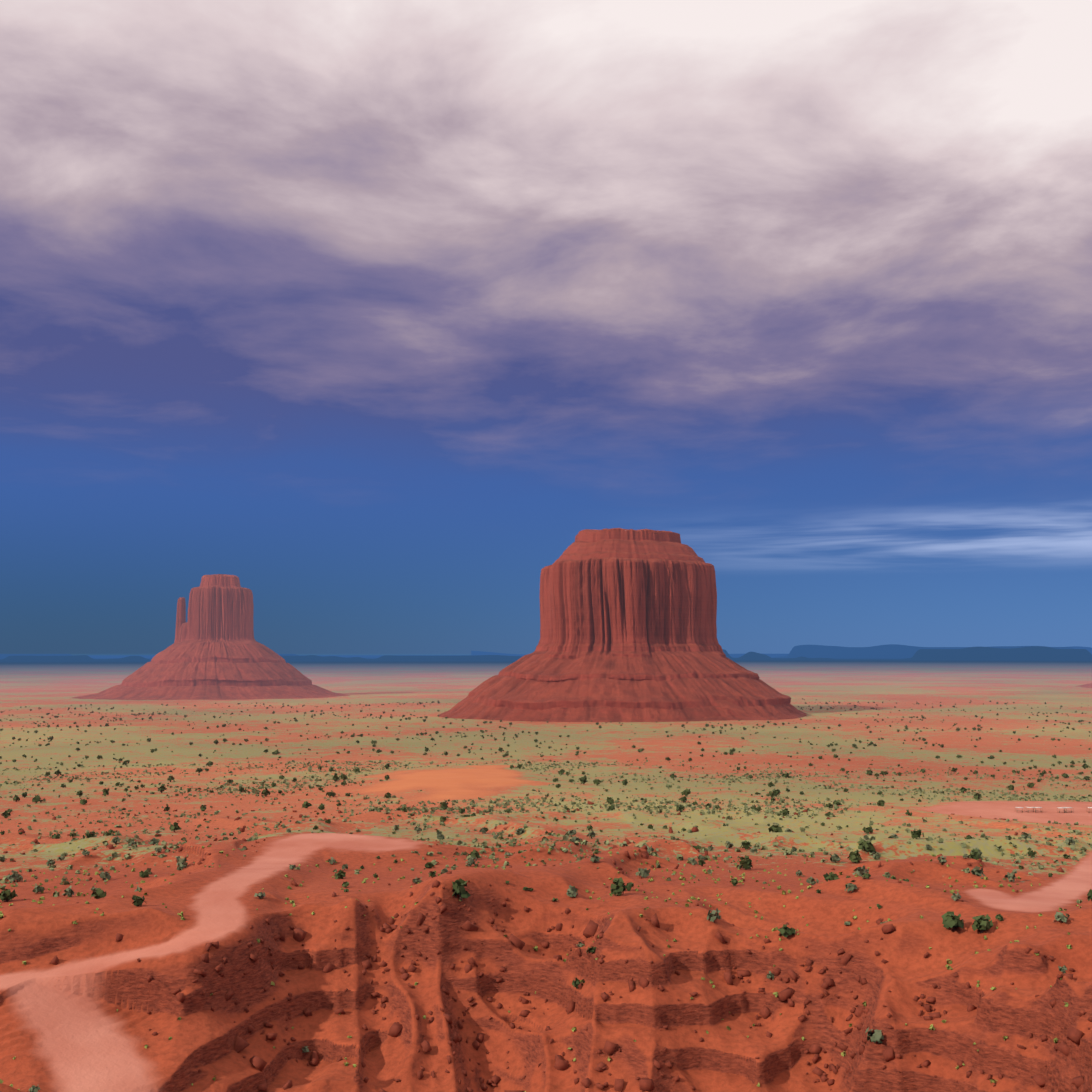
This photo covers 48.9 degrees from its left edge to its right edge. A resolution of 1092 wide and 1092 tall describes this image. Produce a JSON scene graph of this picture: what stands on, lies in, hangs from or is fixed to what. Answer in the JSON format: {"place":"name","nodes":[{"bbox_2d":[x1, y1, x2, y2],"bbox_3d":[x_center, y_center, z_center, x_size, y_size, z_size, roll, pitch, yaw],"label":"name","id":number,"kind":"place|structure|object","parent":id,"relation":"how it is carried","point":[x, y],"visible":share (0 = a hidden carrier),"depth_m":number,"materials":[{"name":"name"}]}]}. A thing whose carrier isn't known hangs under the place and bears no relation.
{"place":"outdoors","nodes":[
{"label":"outdoors","id":0,"kind":"place"},
{"bbox_2d":[0,655,1091,1091],"bbox_3d":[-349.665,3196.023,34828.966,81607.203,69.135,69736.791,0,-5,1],"label":"desert ground","id":1,"kind":"structure","parent":0,"point":[70,1021],"depth_m":295.09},
{"bbox_2d":[72,574,350,699],"bbox_3d":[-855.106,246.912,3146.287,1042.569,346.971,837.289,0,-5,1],"label":"butte","id":2,"kind":"object","parent":1,"relation":"on","point":[215,651],"visible":0.85,"depth_m":3042.77,"materials":[{"name":"red stone"}]},
{"bbox_2d":[0,823,1074,1091],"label":"bushes","id":3,"kind":"object","parent":1,"relation":"on","point":[712,917],"visible":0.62,"depth_m":329.65,"materials":[{"name":"green plant"}]},
{"bbox_2d":[0,832,1081,1091],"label":"grass tufts","id":4,"kind":"object","parent":1,"relation":"on","point":[588,908],"visible":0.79,"depth_m":289.45,"materials":[{"name":"green plant"}]},
{"bbox_2d":[0,759,1091,903],"bbox_3d":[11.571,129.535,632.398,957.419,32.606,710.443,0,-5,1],"label":"shrubs","id":5,"kind":"object","parent":1,"relation":"on","point":[584,842],"visible":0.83,"depth_m":561.13,"materials":[{"name":"green plant"}]},
{"bbox_2d":[0,698,1091,988],"bbox_3d":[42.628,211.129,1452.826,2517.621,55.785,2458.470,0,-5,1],"label":"shrubs","id":6,"kind":"object","parent":1,"relation":"on","point":[950,918],"visible":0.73,"depth_m":653.43,"materials":[{"name":"green plant"}]},
{"bbox_2d":[0,644,1091,660],"bbox_3d":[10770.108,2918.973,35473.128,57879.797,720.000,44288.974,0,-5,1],"label":"distant mesas","id":7,"kind":"structure","parent":1,"relation":"on","point":[817,652],"depth_m":18472.16,"materials":[{"name":"blue stone"}]},
{"bbox_2d":[3,801,1091,1091],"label":"boulders","id":8,"kind":"object","parent":1,"relation":"on","point":[647,1083],"visible":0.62,"depth_m":253.18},
{"bbox_2d":[438,528,806,721],"bbox_3d":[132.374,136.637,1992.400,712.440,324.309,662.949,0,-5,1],"label":"butte","id":9,"kind":"object","parent":1,"relation":"on","point":[628,628],"visible":0.94,"depth_m":1860.01,"materials":[{"name":"red stone"}]},
{"bbox_2d":[1016,807,1091,812],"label":"vendor stalls","id":10,"kind":"object","parent":1,"relation":"on","point":[1041,807],"visible":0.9,"depth_m":588.21,"materials":[{"name":"grey fabric"}]},
{"bbox_2d":[1076,683,1091,687],"bbox_3d":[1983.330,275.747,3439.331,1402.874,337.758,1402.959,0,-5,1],"label":"butte","id":11,"kind":"object","parent":1,"relation":"on","point":[1089,685],"visible":0.04,"depth_m":3575.44,"materials":[{"name":"red stone"}]},
{"bbox_2d":[0,0,1091,654],"label":"sky","id":12,"kind":"structure","parent":0,"point":[358,314],"materials":[{"name":"blue"}]}
]}

